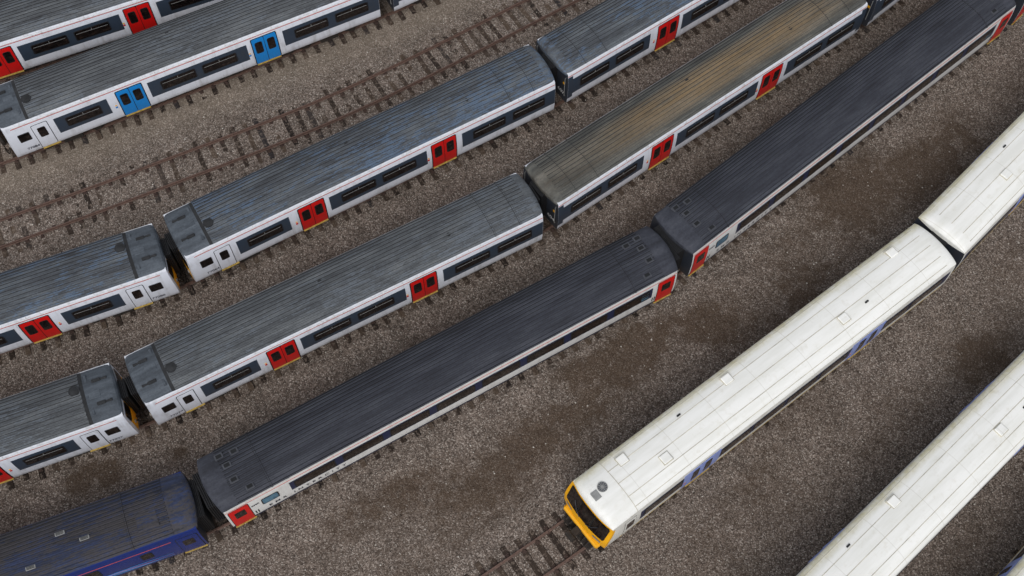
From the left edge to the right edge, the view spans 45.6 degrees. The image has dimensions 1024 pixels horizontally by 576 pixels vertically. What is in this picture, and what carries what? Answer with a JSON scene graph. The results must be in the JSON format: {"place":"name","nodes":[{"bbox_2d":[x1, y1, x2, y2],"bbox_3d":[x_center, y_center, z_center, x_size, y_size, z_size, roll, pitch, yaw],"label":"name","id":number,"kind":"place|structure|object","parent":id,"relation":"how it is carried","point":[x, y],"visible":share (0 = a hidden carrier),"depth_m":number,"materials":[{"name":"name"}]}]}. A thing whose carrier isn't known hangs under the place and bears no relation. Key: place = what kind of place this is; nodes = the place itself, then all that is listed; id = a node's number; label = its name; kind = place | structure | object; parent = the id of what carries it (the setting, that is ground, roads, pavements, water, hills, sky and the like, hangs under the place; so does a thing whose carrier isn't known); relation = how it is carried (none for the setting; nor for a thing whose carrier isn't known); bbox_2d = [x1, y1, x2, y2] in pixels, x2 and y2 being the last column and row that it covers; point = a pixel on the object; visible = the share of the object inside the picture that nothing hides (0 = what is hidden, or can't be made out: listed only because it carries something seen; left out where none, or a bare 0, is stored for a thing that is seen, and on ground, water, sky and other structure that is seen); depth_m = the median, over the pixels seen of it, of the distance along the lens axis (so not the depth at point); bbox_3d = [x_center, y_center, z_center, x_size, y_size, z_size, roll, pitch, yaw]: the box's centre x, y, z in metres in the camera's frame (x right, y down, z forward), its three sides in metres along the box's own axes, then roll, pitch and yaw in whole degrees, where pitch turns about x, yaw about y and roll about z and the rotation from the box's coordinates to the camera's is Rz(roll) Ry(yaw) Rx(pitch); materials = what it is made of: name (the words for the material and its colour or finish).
{"place":"outdoors","nodes":[
{"label":"outdoors","id":0,"kind":"place"},
{"bbox_2d":[0,0,1023,575],"bbox_3d":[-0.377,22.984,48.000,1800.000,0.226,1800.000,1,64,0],"label":"ground","id":1,"kind":"structure","parent":0,"point":[810,460],"depth_m":57.83,"materials":[{"name":"brown gravel"}]},
{"bbox_2d":[0,42,110,81],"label":"railway track","id":2,"kind":"structure","parent":1,"relation":"on","point":[8,78],"depth_m":64.12,"materials":[{"name":"brown wood"}]},
{"bbox_2d":[0,0,222,78],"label":"train carriage","id":3,"kind":"object","parent":2,"relation":"on","point":[33,33],"visible":0.84,"depth_m":61.96,"materials":[{"name":"white painted metal"},{"name":"grey painted metal"},{"name":"glass"}]},
{"bbox_2d":[0,47,22,72],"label":"door","id":4,"kind":"structure","parent":3,"relation":"in","point":[7,55],"depth_m":61.88,"materials":[{"name":"red paint"}]},
{"bbox_2d":[31,35,69,53],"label":"window","id":5,"kind":"structure","parent":3,"relation":"in","point":[56,42],"depth_m":62.08,"materials":[{"name":"black glass"}]},
{"bbox_2d":[73,21,111,40],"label":"window","id":6,"kind":"structure","parent":3,"relation":"in","point":[103,27],"depth_m":62.46,"materials":[{"name":"black glass"}]},
{"bbox_2d":[123,7,144,33],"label":"door","id":7,"kind":"structure","parent":3,"relation":"in","point":[132,16],"depth_m":62.99,"materials":[{"name":"red paint"}]},
{"bbox_2d":[136,3,156,28],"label":"door","id":8,"kind":"structure","parent":3,"relation":"in","point":[145,13],"depth_m":63.09,"materials":[{"name":"red paint"}]},
{"bbox_2d":[168,0,202,9],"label":"window","id":9,"kind":"structure","parent":3,"relation":"in","point":[174,4],"depth_m":63.38,"materials":[{"name":"black glass"}]},
{"bbox_2d":[0,0,440,173],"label":"railway track","id":10,"kind":"structure","parent":1,"relation":"on","point":[186,95],"depth_m":63.67,"materials":[{"name":"brown wood"}]},
{"bbox_2d":[0,0,380,156],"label":"train carriage","id":11,"kind":"object","parent":10,"relation":"on","point":[68,99],"visible":1,"depth_m":60.71,"materials":[{"name":"white painted metal"},{"name":"grey painted metal"},{"name":"glass"}]},
{"bbox_2d":[30,121,57,146],"bbox_3d":[-23.051,-7.578,60.094,0.820,1.880,0.099,-24,67,-11],"label":"cab door","id":12,"kind":"structure","parent":11,"relation":"in","point":[42,131],"depth_m":59.99,"materials":[{"name":"white paint"}]},
{"bbox_2d":[65,105,102,125],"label":"window","id":13,"kind":"structure","parent":11,"relation":"in","point":[97,110],"depth_m":60.24,"materials":[{"name":"black glass"}]},
{"bbox_2d":[115,89,137,114],"bbox_3d":[-19.253,-9.293,60.912,0.636,1.940,0.103,-24,67,-11],"label":"door","id":14,"kind":"structure","parent":11,"relation":"in","point":[124,97],"depth_m":60.82,"materials":[{"name":"blue paint"}]},
{"bbox_2d":[128,84,149,109],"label":"door","id":15,"kind":"structure","parent":11,"relation":"in","point":[137,92],"depth_m":60.95,"materials":[{"name":"blue paint"}]},
{"bbox_2d":[160,69,196,89],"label":"window","id":16,"kind":"structure","parent":11,"relation":"in","point":[190,74],"depth_m":61.22,"materials":[{"name":"black glass"}]},
{"bbox_2d":[202,53,237,73],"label":"window","id":17,"kind":"structure","parent":11,"relation":"in","point":[232,58],"depth_m":61.65,"materials":[{"name":"black glass"}]},
{"bbox_2d":[251,37,268,63],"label":"door","id":18,"kind":"structure","parent":11,"relation":"in","point":[258,44],"depth_m":62.23,"materials":[{"name":"blue paint"}]},
{"bbox_2d":[263,32,280,58],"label":"door","id":19,"kind":"structure","parent":11,"relation":"in","point":[271,42],"depth_m":62.37,"materials":[{"name":"blue paint"}]},
{"bbox_2d":[294,18,328,37],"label":"window","id":20,"kind":"structure","parent":11,"relation":"in","point":[312,27],"depth_m":62.64,"materials":[{"name":"black glass"}]},
{"bbox_2d":[335,2,368,22],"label":"window","id":21,"kind":"structure","parent":11,"relation":"in","point":[356,10],"depth_m":63.09,"materials":[{"name":"black glass"}]},
{"bbox_2d":[387,0,421,10],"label":"train carriage","id":22,"kind":"object","parent":10,"relation":"on","point":[395,5],"visible":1,"depth_m":64.61,"materials":[{"name":"white paint"}]},
{"bbox_2d":[0,0,597,256],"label":"railway track","id":23,"kind":"structure","parent":1,"relation":"on","point":[156,163],"depth_m":62.78,"materials":[{"name":"brown wood"}]},
{"bbox_2d":[0,0,748,364],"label":"railway track","id":24,"kind":"structure","parent":1,"relation":"on","point":[384,194],"depth_m":60.87,"materials":[{"name":"brown wood"}]},
{"bbox_2d":[0,223,185,353],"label":"train carriage","id":25,"kind":"object","parent":24,"relation":"on","point":[50,297],"visible":0.98,"depth_m":55.22,"materials":[{"name":"white painted metal"},{"name":"grey painted metal"},{"name":"glass"}]},
{"bbox_2d":[19,321,46,341],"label":"door","id":26,"kind":"structure","parent":25,"relation":"in","point":[30,328],"depth_m":55.35,"materials":[{"name":"red paint"}]},
{"bbox_2d":[34,316,60,337],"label":"door","id":27,"kind":"structure","parent":25,"relation":"in","point":[45,324],"depth_m":55.48,"materials":[{"name":"red paint"}]},
{"bbox_2d":[71,300,113,318],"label":"window","id":28,"kind":"structure","parent":25,"relation":"in","point":[107,304],"depth_m":55.70,"materials":[{"name":"black glass"}]},
{"bbox_2d":[125,285,152,306],"bbox_3d":[-17.226,0.384,56.327,0.820,1.880,0.099,-20,66,-10],"label":"cab door","id":29,"kind":"structure","parent":25,"relation":"in","point":[138,295],"depth_m":56.21,"materials":[{"name":"white paint"}]},
{"bbox_2d":[163,44,554,281],"bbox_3d":[-7.161,-6.127,59.569,20.560,3.660,2.880,-27,68,-13],"label":"train carriage","id":30,"kind":"object","parent":24,"relation":"on","point":[242,219],"visible":0.99,"depth_m":58.14,"materials":[{"name":"white painted metal"},{"name":"grey painted metal"},{"name":"glass"}]},
{"bbox_2d":[213,244,236,268],"bbox_3d":[-13.461,-1.442,57.231,0.820,1.880,0.099,-27,68,-13],"label":"cab door","id":31,"kind":"structure","parent":30,"relation":"in","point":[225,257],"depth_m":57.10,"materials":[{"name":"white paint"}]},
{"bbox_2d":[247,224,283,246],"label":"window","id":32,"kind":"structure","parent":30,"relation":"in","point":[277,229],"depth_m":57.41,"materials":[{"name":"black glass"}]},
{"bbox_2d":[298,205,315,229],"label":"door","id":33,"kind":"structure","parent":30,"relation":"in","point":[306,214],"depth_m":58.03,"materials":[{"name":"red paint"}]},
{"bbox_2d":[311,199,327,223],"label":"door","id":34,"kind":"structure","parent":30,"relation":"in","point":[318,207],"depth_m":58.17,"materials":[{"name":"red paint"}]},
{"bbox_2d":[341,179,376,201],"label":"window","id":35,"kind":"structure","parent":30,"relation":"in","point":[370,184],"depth_m":58.50,"materials":[{"name":"black glass"}]},
{"bbox_2d":[382,159,416,181],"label":"window","id":36,"kind":"structure","parent":30,"relation":"in","point":[412,164],"depth_m":58.99,"materials":[{"name":"black glass"}]},
{"bbox_2d":[432,141,444,166],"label":"door","id":37,"kind":"structure","parent":30,"relation":"in","point":[438,153],"depth_m":59.61,"materials":[{"name":"red paint"}]},
{"bbox_2d":[444,135,456,161],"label":"door","id":38,"kind":"structure","parent":30,"relation":"in","point":[450,143],"depth_m":59.76,"materials":[{"name":"red paint"}]},
{"bbox_2d":[473,116,505,138],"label":"window","id":39,"kind":"structure","parent":30,"relation":"in","point":[495,124],"depth_m":60.09,"materials":[{"name":"black glass"}]},
{"bbox_2d":[513,97,544,119],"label":"window","id":40,"kind":"structure","parent":30,"relation":"in","point":[539,103],"depth_m":60.59,"materials":[{"name":"black glass"}]},
{"bbox_2d":[535,0,738,102],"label":"train carriage","id":41,"kind":"object","parent":24,"relation":"on","point":[601,43],"visible":0.98,"depth_m":61.44,"materials":[{"name":"white paint"}]},
{"bbox_2d":[580,61,609,85],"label":"window","id":42,"kind":"structure","parent":41,"relation":"in","point":[604,67],"depth_m":61.53,"materials":[{"name":"black glass"}]},
{"bbox_2d":[615,41,643,64],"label":"window","id":43,"kind":"structure","parent":41,"relation":"in","point":[638,47],"depth_m":62.11,"materials":[{"name":"black glass"}]},
{"bbox_2d":[655,21,668,49],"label":"door","id":44,"kind":"structure","parent":41,"relation":"in","point":[663,29],"depth_m":62.78,"materials":[{"name":"red paint"}]},
{"bbox_2d":[665,15,678,43],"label":"door","id":45,"kind":"structure","parent":41,"relation":"in","point":[673,24],"depth_m":62.95,"materials":[{"name":"red paint"}]},
{"bbox_2d":[691,0,718,19],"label":"window","id":46,"kind":"structure","parent":41,"relation":"in","point":[713,3],"depth_m":63.36,"materials":[{"name":"black glass"}]},
{"bbox_2d":[7,0,905,489],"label":"railway track","id":47,"kind":"structure","parent":1,"relation":"on","point":[147,424],"depth_m":58.72,"materials":[{"name":"brown wood"}]},
{"bbox_2d":[0,362,145,483],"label":"train carriage","id":48,"kind":"object","parent":47,"relation":"on","point":[77,414],"visible":0.94,"depth_m":52.37,"materials":[{"name":"white painted metal"},{"name":"grey painted metal"},{"name":"glass"}]},
{"bbox_2d":[22,446,67,464],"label":"window","id":49,"kind":"structure","parent":48,"relation":"in","point":[45,455],"depth_m":52.68,"materials":[{"name":"black glass"}]},
{"bbox_2d":[80,430,109,449],"bbox_3d":[-18.240,6.658,53.315,0.820,1.880,0.099,-19,66,-9],"label":"cab door","id":50,"kind":"structure","parent":48,"relation":"in","point":[94,439],"depth_m":53.17,"materials":[{"name":"white paint"}]},
{"bbox_2d":[124,173,542,424],"bbox_3d":[-7.925,0.453,56.412,20.560,3.660,2.880,-26,67,-12],"label":"train carriage","id":51,"kind":"object","parent":47,"relation":"on","point":[192,367],"visible":1,"depth_m":54.96,"materials":[{"name":"white painted metal"},{"name":"grey painted metal"},{"name":"glass"}]},
{"bbox_2d":[176,389,201,411],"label":"cab door","id":52,"kind":"structure","parent":51,"relation":"in","point":[189,400],"depth_m":53.99,"materials":[{"name":"white paint"}]},
{"bbox_2d":[212,366,251,388],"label":"window","id":53,"kind":"structure","parent":51,"relation":"in","point":[247,370],"depth_m":54.29,"materials":[{"name":"black glass"}]},
{"bbox_2d":[267,347,286,368],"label":"door","id":54,"kind":"structure","parent":51,"relation":"in","point":[276,356],"depth_m":54.86,"materials":[{"name":"red paint"}]},
{"bbox_2d":[281,340,299,362],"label":"door","id":55,"kind":"structure","parent":51,"relation":"in","point":[290,351],"depth_m":55.01,"materials":[{"name":"red paint"}]},
{"bbox_2d":[313,318,351,340],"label":"window","id":56,"kind":"structure","parent":51,"relation":"in","point":[346,322],"depth_m":55.35,"materials":[{"name":"black glass"}]},
{"bbox_2d":[357,297,394,319],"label":"window","id":57,"kind":"structure","parent":51,"relation":"in","point":[390,301],"depth_m":55.81,"materials":[{"name":"black glass"}]},
{"bbox_2d":[410,278,424,301],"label":"door","id":58,"kind":"structure","parent":51,"relation":"in","point":[417,287],"depth_m":56.38,"materials":[{"name":"red paint"}]},
{"bbox_2d":[423,272,437,295],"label":"door","id":59,"kind":"structure","parent":51,"relation":"in","point":[430,281],"depth_m":56.54,"materials":[{"name":"red paint"}]},
{"bbox_2d":[455,250,489,272],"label":"window","id":60,"kind":"structure","parent":51,"relation":"in","point":[485,255],"depth_m":56.88,"materials":[{"name":"black glass"}]},
{"bbox_2d":[497,230,531,252],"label":"window","id":61,"kind":"structure","parent":51,"relation":"in","point":[527,235],"depth_m":57.37,"materials":[{"name":"black glass"}]},
{"bbox_2d":[523,0,867,228],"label":"train carriage","id":62,"kind":"object","parent":47,"relation":"on","point":[610,152],"visible":0.99,"depth_m":59.62,"materials":[{"name":"white paint"}]},
{"bbox_2d":[571,186,601,211],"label":"window","id":63,"kind":"structure","parent":62,"relation":"in","point":[596,192],"depth_m":58.37,"materials":[{"name":"black glass"}]},
{"bbox_2d":[608,163,637,187],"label":"window","id":64,"kind":"structure","parent":62,"relation":"in","point":[633,168],"depth_m":58.95,"materials":[{"name":"black glass"}]},
{"bbox_2d":[649,142,662,168],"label":"door","id":65,"kind":"structure","parent":62,"relation":"in","point":[656,153],"depth_m":59.63,"materials":[{"name":"red paint"}]},
{"bbox_2d":[659,135,673,161],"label":"door","id":66,"kind":"structure","parent":62,"relation":"in","point":[667,144],"depth_m":59.79,"materials":[{"name":"red paint"}]},
{"bbox_2d":[685,112,714,137],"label":"window","id":67,"kind":"structure","parent":62,"relation":"in","point":[708,119],"depth_m":60.24,"materials":[{"name":"black glass"}]},
{"bbox_2d":[719,90,748,115],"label":"window","id":68,"kind":"structure","parent":62,"relation":"in","point":[743,96],"depth_m":60.82,"materials":[{"name":"black glass"}]},
{"bbox_2d":[757,70,772,97],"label":"door","id":69,"kind":"structure","parent":62,"relation":"in","point":[766,78],"depth_m":61.49,"materials":[{"name":"red paint"}]},
{"bbox_2d":[766,64,782,91],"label":"door","id":70,"kind":"structure","parent":62,"relation":"in","point":[776,72],"depth_m":61.67,"materials":[{"name":"red paint"}]},
{"bbox_2d":[794,42,822,66],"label":"window","id":71,"kind":"structure","parent":62,"relation":"in","point":[812,51],"depth_m":62.12,"materials":[{"name":"black glass"}]},
{"bbox_2d":[826,21,854,45],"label":"window","id":72,"kind":"structure","parent":62,"relation":"in","point":[835,36],"depth_m":62.72,"materials":[{"name":"black glass"}]},
{"bbox_2d":[861,0,898,25],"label":"train carriage","id":73,"kind":"object","parent":47,"relation":"on","point":[875,9],"visible":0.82,"depth_m":63.83,"materials":[{"name":"white paint"}]},
{"bbox_2d":[0,0,1023,575],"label":"loose stones","id":74,"kind":"object","parent":1,"relation":"on","point":[582,350],"visible":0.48,"depth_m":57.94,"materials":[{"name":"gravel"}]},
{"bbox_2d":[121,22,1016,575],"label":"railway track","id":75,"kind":"structure","parent":1,"relation":"on","point":[495,390],"depth_m":56.81,"materials":[{"name":"brown wood"}]},
{"bbox_2d":[0,471,214,575],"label":"train carriage","id":76,"kind":"object","parent":75,"relation":"on","point":[140,526],"visible":0.98,"depth_m":50.04,"materials":[{"name":"blue paint"}]},
{"bbox_2d":[175,533,205,551],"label":"door","id":77,"kind":"structure","parent":76,"relation":"in","point":[193,541],"depth_m":51.16,"materials":[{"name":"blue metal"}]},
{"bbox_2d":[192,226,679,527],"bbox_3d":[-2.897,3.809,54.848,23.600,3.654,2.880,-27,68,-13],"label":"train carriage","id":78,"kind":"object","parent":75,"relation":"on","point":[244,478],"visible":1,"depth_m":53.26,"materials":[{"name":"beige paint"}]},
{"bbox_2d":[227,504,255,525],"bbox_3d":[-11.499,9.687,51.896,0.940,2.000,0.112,-27,68,-13],"label":"door","id":79,"kind":"structure","parent":78,"relation":"in","point":[239,516],"depth_m":51.70,"materials":[{"name":"red paint"}]},
{"bbox_2d":[294,460,336,486],"bbox_3d":[-8.450,7.953,52.334,1.950,0.770,0.076,-27,68,-13],"label":"window","id":80,"kind":"structure","parent":78,"relation":"in","point":[332,464],"depth_m":52.27,"materials":[{"name":"black glass"}]},
{"bbox_2d":[342,435,383,460],"bbox_3d":[-6.459,6.920,52.844,1.950,0.770,0.076,-27,68,-13],"label":"window","id":81,"kind":"structure","parent":78,"relation":"in","point":[373,442],"depth_m":52.79,"materials":[{"name":"black glass"}]},
{"bbox_2d":[390,410,429,435],"bbox_3d":[-4.468,5.888,53.354,1.950,0.770,0.076,-27,68,-13],"label":"window","id":82,"kind":"structure","parent":78,"relation":"in","point":[425,414],"depth_m":53.31,"materials":[{"name":"black glass"}]},
{"bbox_2d":[436,385,475,410],"bbox_3d":[-2.477,4.855,53.864,1.950,0.770,0.076,-27,68,-13],"label":"window","id":83,"kind":"structure","parent":78,"relation":"in","point":[470,390],"depth_m":53.81,"materials":[{"name":"black glass"}]},
{"bbox_2d":[482,361,519,386],"bbox_3d":[-0.487,3.822,54.375,1.950,0.770,0.076,-27,68,-13],"label":"window","id":84,"kind":"structure","parent":78,"relation":"in","point":[511,368],"depth_m":54.32,"materials":[{"name":"black glass"}]},
{"bbox_2d":[527,337,563,362],"bbox_3d":[1.504,2.789,54.885,1.950,0.770,0.076,-27,68,-13],"label":"window","id":85,"kind":"structure","parent":78,"relation":"in","point":[552,346],"depth_m":54.84,"materials":[{"name":"black glass"}]},
{"bbox_2d":[571,314,607,339],"bbox_3d":[3.495,1.757,55.395,1.950,0.770,0.076,-27,68,-13],"label":"window","id":86,"kind":"structure","parent":78,"relation":"in","point":[602,319],"depth_m":55.35,"materials":[{"name":"black glass"}]},
{"bbox_2d":[613,291,649,316],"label":"window","id":87,"kind":"structure","parent":78,"relation":"in","point":[638,300],"depth_m":55.82,"materials":[{"name":"black glass"}]},
{"bbox_2d":[654,275,674,301],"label":"door","id":88,"kind":"structure","parent":78,"relation":"in","point":[665,287],"depth_m":56.46,"materials":[{"name":"red paint"}]},
{"bbox_2d":[650,0,1015,275],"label":"train carriage","id":89,"kind":"object","parent":75,"relation":"on","point":[702,221],"visible":0.98,"depth_m":58.94,"materials":[{"name":"beige paint"}]},
{"bbox_2d":[689,245,708,274],"bbox_3d":[8.795,-1.298,57.315,0.940,2.000,0.112,-36,70,-16],"label":"door","id":90,"kind":"structure","parent":89,"relation":"in","point":[699,258],"depth_m":57.09,"materials":[{"name":"red paint"}]},
{"bbox_2d":[739,201,769,229],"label":"window","id":91,"kind":"structure","parent":89,"relation":"in","point":[765,206],"depth_m":57.89,"materials":[{"name":"black glass"}]},
{"bbox_2d":[773,174,803,203],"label":"window","id":92,"kind":"structure","parent":89,"relation":"in","point":[799,180],"depth_m":58.53,"materials":[{"name":"black glass"}]},
{"bbox_2d":[807,148,837,176],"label":"window","id":93,"kind":"structure","parent":89,"relation":"in","point":[831,155],"depth_m":59.18,"materials":[{"name":"black glass"}]},
{"bbox_2d":[840,123,869,151],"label":"window","id":94,"kind":"structure","parent":89,"relation":"in","point":[864,130],"depth_m":59.82,"materials":[{"name":"black glass"}]},
{"bbox_2d":[872,99,901,126],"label":"window","id":95,"kind":"structure","parent":89,"relation":"in","point":[896,105],"depth_m":60.46,"materials":[{"name":"black glass"}]},
{"bbox_2d":[904,74,933,101],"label":"window","id":96,"kind":"structure","parent":89,"relation":"in","point":[927,81],"depth_m":61.11,"materials":[{"name":"black glass"}]},
{"bbox_2d":[935,51,963,77],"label":"window","id":97,"kind":"structure","parent":89,"relation":"in","point":[958,57],"depth_m":61.76,"materials":[{"name":"black glass"}]},
{"bbox_2d":[989,11,1012,41],"bbox_3d":[25.380,-13.558,63.316,0.940,2.000,0.112,-36,70,-16],"label":"door","id":98,"kind":"structure","parent":89,"relation":"in","point":[1003,22],"depth_m":63.07,"materials":[{"name":"red paint"}]},
{"bbox_2d":[1007,0,1023,24],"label":"train carriage","id":99,"kind":"object","parent":75,"relation":"on","point":[1017,14],"visible":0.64,"depth_m":63.81,"materials":[{"name":"beige paint"}]},
{"bbox_2d":[463,215,1007,575],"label":"railway track","id":100,"kind":"structure","parent":1,"relation":"on","point":[542,550],"depth_m":53.35,"materials":[{"name":"brown wood"}]},
{"bbox_2d":[562,224,955,549],"bbox_3d":[11.111,4.327,54.694,21.870,3.682,2.880,-35,69,-16],"label":"train carriage","id":101,"kind":"object","parent":100,"relation":"on","point":[645,471],"visible":1,"depth_m":53.02,"materials":[{"name":"paint"}]},
{"bbox_2d":[644,481,682,514],"bbox_3d":[6.451,8.951,52.018,2.150,0.870,0.077,-35,69,-16],"label":"window","id":102,"kind":"structure","parent":101,"relation":"in","point":[679,485],"depth_m":51.92,"materials":[{"name":"black glass"}]},
{"bbox_2d":[911,112,1023,274],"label":"train carriage","id":103,"kind":"object","parent":100,"relation":"on","point":[969,209],"visible":0.96,"depth_m":57.12,"materials":[{"name":"paint"}]},
{"bbox_3d":[17.275,10.299,54.100,11.839,0.387,11.077,1,64,0],"label":"railway track","id":104,"kind":"object","parent":1,"relation":"on","visible":0},
{"bbox_2d":[794,349,1023,575],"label":"train carriage","id":105,"kind":"object","parent":104,"relation":"on","point":[919,501],"visible":1,"depth_m":51.03,"materials":[{"name":"paint"}]},
{"bbox_3d":[24.556,11.152,53.753,11.920,0.395,11.581,1,64,0],"label":"railway track","id":106,"kind":"object","parent":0,"visible":0},
{"bbox_2d":[995,546,1023,575],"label":"train carriage","id":107,"kind":"object","parent":106,"relation":"on","point":[1014,566],"visible":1,"depth_m":50.28,"materials":[{"name":"paint"}]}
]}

